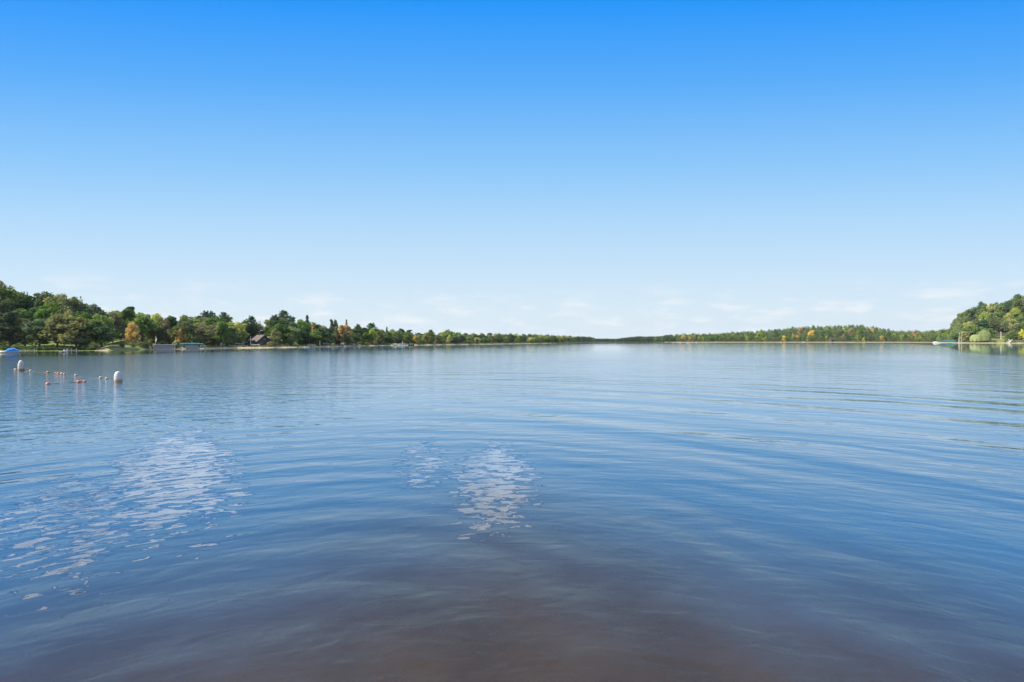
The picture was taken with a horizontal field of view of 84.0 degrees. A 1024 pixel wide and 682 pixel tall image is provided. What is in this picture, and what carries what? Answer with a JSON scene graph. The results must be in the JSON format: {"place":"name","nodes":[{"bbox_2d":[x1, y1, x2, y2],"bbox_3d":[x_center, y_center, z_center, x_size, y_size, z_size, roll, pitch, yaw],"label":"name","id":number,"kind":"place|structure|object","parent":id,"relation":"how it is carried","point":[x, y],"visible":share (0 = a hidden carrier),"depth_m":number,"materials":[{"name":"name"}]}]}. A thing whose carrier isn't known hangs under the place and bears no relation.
{"place":"outdoors","nodes":[
{"label":"outdoors","id":0,"kind":"place"},
{"bbox_2d":[0,342,1023,681],"bbox_3d":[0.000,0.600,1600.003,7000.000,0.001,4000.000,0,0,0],"label":"lake water","id":1,"kind":"structure","parent":0,"point":[684,512],"depth_m":9.85,"materials":[{"name":"blue liquid"}]},
{"bbox_2d":[0,348,20,352],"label":"covered boat","id":2,"kind":"object","parent":1,"relation":"on","point":[11,350],"visible":0.93,"depth_m":133.76,"materials":[{"name":"blue fabric"}]},
{"bbox_2d":[18,360,23,369],"bbox_3d":[-48.759,2.580,56.487,0.500,1.372,0.500,2,3,-17],"label":"swim buoy","id":3,"kind":"object","parent":1,"relation":"on","point":[20,364],"visible":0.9,"depth_m":56.33,"materials":[{"name":"plastic"}]},
{"bbox_2d":[114,371,122,381],"bbox_3d":[-28.151,2.721,40.666,0.510,1.137,0.510,-3,-3,-17],"label":"swim buoy","id":4,"kind":"object","parent":1,"relation":"on","point":[117,376],"visible":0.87,"depth_m":40.50,"materials":[{"name":"plastic"}]},
{"bbox_2d":[180,343,202,348],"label":"lift","id":5,"kind":"object","parent":1,"relation":"in","point":[182,344],"visible":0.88,"depth_m":192.37,"materials":[{"name":"teal fabric"}]},
{"bbox_2d":[185,345,199,348],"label":"pontoon boat","id":6,"kind":"object","parent":1,"relation":"on","point":[192,346],"visible":0.95,"depth_m":192.69,"materials":[{"name":"metal"}]},
{"bbox_2d":[0,311,1023,350],"bbox_3d":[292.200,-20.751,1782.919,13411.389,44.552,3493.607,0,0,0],"label":"ground","id":7,"kind":"structure","parent":0,"point":[999,336],"depth_m":383.14,"materials":[{"name":"green plant"}]},
{"bbox_2d":[0,300,15,332],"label":"broadleaf tree","id":8,"kind":"object","parent":7,"relation":"on","point":[4,308],"visible":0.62,"depth_m":177.17,"materials":[{"name":"green plant"}]},
{"bbox_2d":[0,311,22,345],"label":"broadleaf tree","id":9,"kind":"object","parent":7,"relation":"on","point":[10,318],"visible":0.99,"depth_m":163.30,"materials":[{"name":"green plant"}]},
{"bbox_2d":[0,285,26,310],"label":"broadleaf tree","id":10,"kind":"object","parent":7,"relation":"on","point":[12,295],"visible":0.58,"depth_m":198.89,"materials":[{"name":"green plant"}]},
{"bbox_2d":[3,308,26,336],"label":"broadleaf tree","id":11,"kind":"object","parent":7,"relation":"on","point":[19,315],"visible":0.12,"depth_m":179.37,"materials":[{"name":"green plant"}]},
{"bbox_2d":[0,339,36,345],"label":"shaded undergrowth","id":12,"kind":"object","parent":7,"relation":"on","point":[7,343],"visible":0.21,"depth_m":169.66,"materials":[{"name":"green plant"}]},
{"bbox_2d":[11,318,33,345],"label":"tree","id":13,"kind":"object","parent":7,"relation":"on","point":[23,334],"visible":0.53,"depth_m":164.38,"materials":[{"name":"green plant"}]},
{"bbox_2d":[9,307,42,339],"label":"broadleaf tree","id":14,"kind":"object","parent":7,"relation":"on","point":[30,313],"visible":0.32,"depth_m":179.49,"materials":[{"name":"green plant"}]},
{"bbox_2d":[19,293,39,311],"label":"broadleaf tree","id":15,"kind":"object","parent":7,"relation":"on","point":[29,305],"visible":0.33,"depth_m":202.74,"materials":[{"name":"green plant"}]},
{"bbox_2d":[18,318,60,345],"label":"broadleaf tree","id":16,"kind":"object","parent":7,"relation":"on","point":[32,327],"visible":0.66,"depth_m":162.97,"materials":[{"name":"green plant"}]},
{"bbox_2d":[27,301,60,321],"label":"broadleaf tree","id":17,"kind":"object","parent":7,"relation":"on","point":[45,310],"visible":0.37,"depth_m":180.97,"materials":[{"name":"green plant"}]},
{"bbox_2d":[34,291,58,309],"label":"broadleaf tree","id":18,"kind":"object","parent":7,"relation":"on","point":[40,302],"visible":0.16,"depth_m":197.96,"materials":[{"name":"green plant"}]},
{"bbox_2d":[1,344,95,350],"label":"shore reeds","id":19,"kind":"object","parent":7,"relation":"on","point":[50,347],"visible":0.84,"depth_m":160.37,"materials":[{"name":"green plant"}]},
{"bbox_2d":[37,313,79,346],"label":"broadleaf tree","id":20,"kind":"object","parent":7,"relation":"on","point":[50,326],"visible":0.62,"depth_m":163.59,"materials":[{"name":"green plant"}]},
{"bbox_2d":[43,293,75,313],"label":"broadleaf tree","id":21,"kind":"object","parent":7,"relation":"on","point":[61,302],"visible":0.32,"depth_m":197.42,"materials":[{"name":"green plant"}]},
{"bbox_2d":[44,308,75,320],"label":"broadleaf tree","id":22,"kind":"object","parent":7,"relation":"on","point":[61,311],"visible":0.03,"depth_m":180.37,"materials":[{"name":"green plant"}]},
{"bbox_2d":[54,315,96,345],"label":"broadleaf tree","id":23,"kind":"object","parent":7,"relation":"on","point":[74,327],"visible":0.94,"depth_m":164.52,"materials":[{"name":"green plant"}]},
{"bbox_2d":[66,296,89,316],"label":"broadleaf tree","id":24,"kind":"object","parent":7,"relation":"on","point":[76,305],"visible":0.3,"depth_m":202.00,"materials":[{"name":"green plant"}]},
{"bbox_2d":[76,311,93,322],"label":"broadleaf tree","id":25,"kind":"object","parent":7,"relation":"on","point":[86,315],"visible":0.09,"depth_m":183.46,"materials":[{"name":"green plant"}]},
{"bbox_2d":[80,303,105,319],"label":"broadleaf tree","id":26,"kind":"object","parent":7,"relation":"on","point":[95,310],"visible":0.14,"depth_m":203.41,"materials":[{"name":"green plant"}]},
{"bbox_2d":[78,319,117,344],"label":"broadleaf tree","id":27,"kind":"object","parent":7,"relation":"on","point":[100,331],"visible":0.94,"depth_m":169.02,"materials":[{"name":"green plant"}]},
{"bbox_2d":[83,313,121,346],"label":"broadleaf tree","id":28,"kind":"object","parent":7,"relation":"on","point":[109,321],"visible":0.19,"depth_m":182.99,"materials":[{"name":"green plant"}]},
{"bbox_2d":[101,312,125,342],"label":"broadleaf tree","id":29,"kind":"object","parent":7,"relation":"on","point":[116,318],"visible":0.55,"depth_m":190.84,"materials":[{"name":"green plant"}]},
{"bbox_2d":[97,334,154,343],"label":"hedge growth","id":30,"kind":"object","parent":7,"relation":"on","point":[144,338],"visible":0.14,"depth_m":213.13,"materials":[{"name":"green plant"}]},
{"bbox_2d":[119,309,134,334],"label":"broadleaf tree","id":31,"kind":"object","parent":7,"relation":"on","point":[127,315],"visible":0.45,"depth_m":196.35,"materials":[{"name":"green plant"}]},
{"bbox_2d":[124,322,140,342],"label":"broadleaf tree","id":32,"kind":"object","parent":7,"relation":"on","point":[133,331],"visible":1,"depth_m":183.09,"materials":[{"name":"orange plant"}]},
{"bbox_2d":[120,312,162,341],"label":"broadleaf tree","id":33,"kind":"object","parent":7,"relation":"on","point":[143,323],"visible":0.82,"depth_m":202.59,"materials":[{"name":"green plant"}]},
{"bbox_2d":[148,313,162,342],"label":"broadleaf tree","id":34,"kind":"object","parent":7,"relation":"on","point":[157,321],"visible":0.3,"depth_m":210.59,"materials":[{"name":"green plant"}]},
{"bbox_2d":[143,317,168,342],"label":"broadleaf tree","id":35,"kind":"object","parent":7,"relation":"on","point":[157,333],"visible":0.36,"depth_m":209.30,"materials":[{"name":"green plant"}]},
{"bbox_2d":[153,344,176,348],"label":"boathouse","id":36,"kind":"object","parent":7,"relation":"on","point":[165,346],"visible":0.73,"depth_m":189.12,"materials":[{"name":"white paint"}]},
{"bbox_2d":[159,318,172,343],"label":"broadleaf tree","id":37,"kind":"object","parent":7,"relation":"on","point":[166,325],"visible":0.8,"depth_m":209.41,"materials":[{"name":"green plant"}]},
{"bbox_2d":[158,317,178,343],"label":"broadleaf tree","id":38,"kind":"object","parent":7,"relation":"on","point":[174,323],"visible":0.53,"depth_m":211.67,"materials":[{"name":"green plant"}]},
{"bbox_2d":[175,329,185,342],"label":"broadleaf tree","id":39,"kind":"object","parent":7,"relation":"on","point":[180,338],"visible":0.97,"depth_m":200.64,"materials":[{"name":"brown plant"}]},
{"bbox_2d":[166,321,199,345],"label":"broadleaf tree","id":40,"kind":"object","parent":7,"relation":"on","point":[186,328],"visible":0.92,"depth_m":202.38,"materials":[{"name":"green plant"}]},
{"bbox_2d":[184,322,215,342],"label":"broadleaf tree","id":41,"kind":"object","parent":7,"relation":"on","point":[200,329],"visible":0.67,"depth_m":210.65,"materials":[{"name":"green plant"}]},
{"bbox_2d":[190,316,211,345],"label":"broadleaf tree","id":42,"kind":"object","parent":7,"relation":"on","point":[200,319],"visible":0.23,"depth_m":222.96,"materials":[{"name":"green plant"}]},
{"bbox_2d":[199,310,212,343],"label":"pine tree","id":43,"kind":"object","parent":7,"relation":"on","point":[206,314],"visible":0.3,"depth_m":235.97,"materials":[{"name":"green plant"}]},
{"bbox_2d":[203,316,224,345],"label":"broadleaf tree","id":44,"kind":"object","parent":7,"relation":"on","point":[211,321],"visible":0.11,"depth_m":228.92,"materials":[{"name":"green plant"}]},
{"bbox_2d":[207,322,232,344],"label":"broadleaf tree","id":45,"kind":"object","parent":7,"relation":"on","point":[216,332],"visible":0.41,"depth_m":221.49,"materials":[{"name":"green plant"}]},
{"bbox_2d":[213,320,231,343],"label":"broadleaf tree","id":46,"kind":"object","parent":7,"relation":"on","point":[221,326],"visible":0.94,"depth_m":220.16,"materials":[{"name":"green plant"}]},
{"bbox_2d":[219,312,231,323],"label":"pine tree","id":47,"kind":"object","parent":7,"relation":"on","point":[224,316],"visible":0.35,"depth_m":250.19,"materials":[{"name":"green plant"}]},
{"bbox_2d":[216,322,242,343],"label":"broadleaf tree","id":48,"kind":"object","parent":7,"relation":"on","point":[237,331],"visible":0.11,"depth_m":236.02,"materials":[{"name":"green plant"}]},
{"bbox_2d":[226,326,238,344],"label":"broadleaf tree","id":49,"kind":"object","parent":7,"relation":"on","point":[233,330],"visible":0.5,"depth_m":226.20,"materials":[{"name":"green plant"}]},
{"bbox_2d":[234,322,250,342],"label":"broadleaf tree","id":50,"kind":"object","parent":7,"relation":"on","point":[243,334],"visible":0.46,"depth_m":240.94,"materials":[{"name":"green plant"}]},
{"bbox_2d":[247,316,257,338],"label":"pine tree","id":51,"kind":"object","parent":7,"relation":"on","point":[251,320],"visible":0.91,"depth_m":260.85,"materials":[{"name":"green plant"}]},
{"bbox_2d":[245,335,272,345],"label":"cabin","id":52,"kind":"object","parent":7,"relation":"on","point":[261,340],"visible":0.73,"depth_m":230.25,"materials":[{"name":"grey wood"}]},
{"bbox_2d":[252,321,268,337],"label":"broadleaf tree","id":53,"kind":"object","parent":7,"relation":"on","point":[259,328],"visible":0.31,"depth_m":267.42,"materials":[{"name":"green plant"}]},
{"bbox_2d":[268,328,281,343],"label":"broadleaf tree","id":54,"kind":"object","parent":7,"relation":"on","point":[275,333],"visible":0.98,"depth_m":236.35,"materials":[{"name":"green plant"}]},
{"bbox_2d":[264,320,287,344],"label":"broadleaf tree","id":55,"kind":"object","parent":7,"relation":"on","point":[274,323],"visible":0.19,"depth_m":253.53,"materials":[{"name":"green plant"}]},
{"bbox_2d":[265,323,292,344],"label":"broadleaf tree","id":56,"kind":"object","parent":7,"relation":"on","point":[284,332],"visible":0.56,"depth_m":242.60,"materials":[{"name":"green plant"}]},
{"bbox_2d":[270,310,296,344],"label":"pine tree","id":57,"kind":"object","parent":7,"relation":"on","point":[284,315],"visible":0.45,"depth_m":261.17,"materials":[{"name":"green plant"}]},
{"bbox_2d":[278,327,303,344],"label":"broadleaf tree","id":58,"kind":"object","parent":7,"relation":"on","point":[297,334],"visible":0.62,"depth_m":247.35,"materials":[{"name":"green plant"}]},
{"bbox_2d":[286,332,297,345],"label":"broadleaf tree","id":59,"kind":"object","parent":7,"relation":"on","point":[291,338],"visible":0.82,"depth_m":244.80,"materials":[{"name":"green plant"}]},
{"bbox_2d":[285,321,298,344],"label":"broadleaf tree","id":60,"kind":"object","parent":7,"relation":"on","point":[290,324],"visible":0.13,"depth_m":257.27,"materials":[{"name":"green plant"}]},
{"bbox_2d":[297,320,310,332],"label":"broadleaf tree","id":61,"kind":"object","parent":7,"relation":"on","point":[300,325],"visible":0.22,"depth_m":271.31,"materials":[{"name":"green plant"}]},
{"bbox_2d":[299,326,311,343],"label":"broadleaf tree","id":62,"kind":"object","parent":7,"relation":"on","point":[307,334],"visible":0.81,"depth_m":252.43,"materials":[{"name":"green plant"}]},
{"bbox_2d":[307,329,328,343],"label":"broadleaf tree","id":63,"kind":"object","parent":7,"relation":"on","point":[316,335],"visible":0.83,"depth_m":262.65,"materials":[{"name":"green plant"}]},
{"bbox_2d":[316,327,329,344],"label":"broadleaf tree","id":64,"kind":"object","parent":7,"relation":"on","point":[325,333],"visible":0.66,"depth_m":265.96,"materials":[{"name":"green plant"}]},
{"bbox_2d":[333,326,338,342],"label":"broadleaf tree","id":65,"kind":"object","parent":7,"relation":"on","point":[335,334],"visible":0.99,"depth_m":275.68,"materials":[{"name":"green plant"}]},
{"bbox_2d":[329,334,347,343],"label":"broadleaf tree","id":66,"kind":"object","parent":7,"relation":"on","point":[332,340],"visible":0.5,"depth_m":279.22,"materials":[{"name":"green plant"}]},
{"bbox_2d":[98,338,585,345],"bbox_3d":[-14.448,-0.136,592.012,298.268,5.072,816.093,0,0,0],"label":"undergrowth","id":67,"kind":"object","parent":7,"relation":"on","point":[238,342],"visible":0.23,"depth_m":275.47,"materials":[{"name":"green plant"}]},
{"bbox_2d":[338,325,345,342],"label":"broadleaf tree","id":68,"kind":"object","parent":7,"relation":"on","point":[341,330],"visible":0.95,"depth_m":279.01,"materials":[{"name":"orange plant"}]},
{"bbox_2d":[338,331,354,343],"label":"broadleaf tree","id":69,"kind":"object","parent":7,"relation":"on","point":[350,338],"visible":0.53,"depth_m":283.67,"materials":[{"name":"green plant"}]},
{"bbox_2d":[349,332,362,343],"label":"broadleaf tree","id":70,"kind":"object","parent":7,"relation":"on","point":[357,335],"visible":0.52,"depth_m":294.93,"materials":[{"name":"green plant"}]},
{"bbox_2d":[151,342,571,347],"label":"shore grass","id":71,"kind":"structure","parent":7,"relation":"on","point":[216,346],"depth_m":268.32,"materials":[{"name":"green plant"}]},
{"bbox_2d":[360,332,373,342],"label":"broadleaf tree","id":72,"kind":"object","parent":7,"relation":"on","point":[366,336],"visible":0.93,"depth_m":310.80,"materials":[{"name":"green plant"}]},
{"bbox_2d":[369,328,377,341],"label":"broadleaf tree","id":73,"kind":"object","parent":7,"relation":"on","point":[373,333],"visible":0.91,"depth_m":313.03,"materials":[{"name":"green plant"}]},
{"bbox_2d":[376,329,384,342],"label":"broadleaf tree","id":74,"kind":"object","parent":7,"relation":"on","point":[380,336],"visible":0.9,"depth_m":322.79,"materials":[{"name":"green plant"}]},
{"bbox_2d":[383,335,393,342],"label":"broadleaf tree","id":75,"kind":"object","parent":7,"relation":"on","point":[388,339],"visible":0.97,"depth_m":327.43,"materials":[{"name":"green plant"}]},
{"bbox_2d":[391,335,404,342],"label":"broadleaf tree","id":76,"kind":"object","parent":7,"relation":"on","point":[396,338],"visible":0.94,"depth_m":335.17,"materials":[{"name":"green plant"}]},
{"bbox_2d":[392,331,404,341],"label":"broadleaf tree","id":77,"kind":"object","parent":7,"relation":"on","point":[399,333],"visible":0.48,"depth_m":350.40,"materials":[{"name":"green plant"}]},
{"bbox_2d":[403,335,412,342],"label":"broadleaf tree","id":78,"kind":"object","parent":7,"relation":"on","point":[406,338],"visible":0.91,"depth_m":341.76,"materials":[{"name":"green plant"}]},
{"bbox_2d":[576,334,673,341],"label":"distant woodland","id":79,"kind":"object","parent":7,"relation":"on","point":[644,338],"visible":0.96,"depth_m":892.54,"materials":[{"name":"green plant"}]},
{"bbox_2d":[666,314,960,341],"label":"hillside woodland","id":80,"kind":"object","parent":7,"relation":"on","point":[873,333],"visible":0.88,"depth_m":848.25,"materials":[{"name":"green plant"}]},
{"bbox_2d":[959,331,969,340],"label":"broadleaf tree","id":81,"kind":"object","parent":7,"relation":"on","point":[963,336],"visible":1,"depth_m":607.44,"materials":[{"name":"green plant"}]},
{"bbox_2d":[963,309,972,317],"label":"broadleaf tree","id":82,"kind":"object","parent":7,"relation":"on","point":[967,312],"visible":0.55,"depth_m":684.49,"materials":[{"name":"green plant"}]},
{"bbox_2d":[963,321,974,329],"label":"broadleaf tree","id":83,"kind":"object","parent":7,"relation":"on","point":[969,323],"visible":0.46,"depth_m":634.03,"materials":[{"name":"green plant"}]},
{"bbox_2d":[968,325,981,333],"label":"broadleaf tree","id":84,"kind":"object","parent":7,"relation":"on","point":[974,329],"visible":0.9,"depth_m":614.14,"materials":[{"name":"green plant"}]},
{"bbox_2d":[970,334,981,341],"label":"willow tree","id":85,"kind":"object","parent":7,"relation":"on","point":[974,338],"visible":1,"depth_m":590.24,"materials":[{"name":"green plant"}]},
{"bbox_2d":[974,305,992,318],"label":"broadleaf tree","id":86,"kind":"object","parent":7,"relation":"on","point":[980,311],"visible":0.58,"depth_m":667.42,"materials":[{"name":"green plant"}]},
{"bbox_2d":[978,319,989,328],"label":"broadleaf tree","id":87,"kind":"object","parent":7,"relation":"on","point":[983,322],"visible":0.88,"depth_m":632.43,"materials":[{"name":"green plant"}]},
{"bbox_2d":[977,330,991,341],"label":"willow tree","id":88,"kind":"object","parent":7,"relation":"on","point":[985,335],"visible":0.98,"depth_m":586.41,"materials":[{"name":"green plant"}]},
{"bbox_2d":[978,311,990,319],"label":"broadleaf tree","id":89,"kind":"object","parent":7,"relation":"on","point":[984,315],"visible":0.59,"depth_m":657.73,"materials":[{"name":"green plant"}]},
{"bbox_2d":[979,328,997,336],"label":"broadleaf tree","id":90,"kind":"object","parent":7,"relation":"on","point":[992,331],"visible":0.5,"depth_m":602.88,"materials":[{"name":"green plant"}]},
{"bbox_2d":[986,318,998,329],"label":"broadleaf tree","id":91,"kind":"object","parent":7,"relation":"on","point":[991,322],"visible":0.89,"depth_m":628.97,"materials":[{"name":"green plant"}]},
{"bbox_2d":[992,318,1003,331],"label":"broadleaf tree","id":92,"kind":"object","parent":7,"relation":"on","point":[996,327],"visible":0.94,"depth_m":625.92,"materials":[{"name":"green plant"}]},
{"bbox_2d":[991,304,1006,312],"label":"broadleaf tree","id":93,"kind":"object","parent":7,"relation":"on","point":[1000,308],"visible":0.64,"depth_m":671.03,"materials":[{"name":"green plant"}]},
{"bbox_2d":[998,320,1010,331],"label":"broadleaf tree","id":94,"kind":"object","parent":7,"relation":"on","point":[1005,324],"visible":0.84,"depth_m":619.87,"materials":[{"name":"green plant"}]},
{"bbox_2d":[1001,313,1013,322],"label":"broadleaf tree","id":95,"kind":"object","parent":7,"relation":"on","point":[1009,316],"visible":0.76,"depth_m":643.48,"materials":[{"name":"green plant"}]},
{"bbox_2d":[1006,299,1014,312],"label":"broadleaf tree","id":96,"kind":"object","parent":7,"relation":"on","point":[1009,302],"visible":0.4,"depth_m":679.17,"materials":[{"name":"green plant"}]},
{"bbox_2d":[1003,331,1021,339],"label":"broadleaf tree","id":97,"kind":"object","parent":7,"relation":"on","point":[1010,336],"visible":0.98,"depth_m":581.74,"materials":[{"name":"green plant"}]},
{"bbox_2d":[1009,308,1021,316],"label":"broadleaf tree","id":98,"kind":"object","parent":7,"relation":"on","point":[1016,312],"visible":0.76,"depth_m":649.47,"materials":[{"name":"green plant"}]},
{"bbox_2d":[1011,295,1023,310],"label":"broadleaf tree","id":99,"kind":"object","parent":7,"relation":"on","point":[1015,303],"visible":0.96,"depth_m":660.03,"materials":[{"name":"green plant"}]},
{"bbox_2d":[1013,324,1023,330],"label":"broadleaf tree","id":100,"kind":"object","parent":7,"relation":"on","point":[1019,327],"visible":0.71,"depth_m":593.23,"materials":[{"name":"green plant"}]},
{"bbox_2d":[0,0,1023,340],"label":"sky","id":101,"kind":"structure","parent":0,"point":[600,169],"materials":[{"name":"blue"}]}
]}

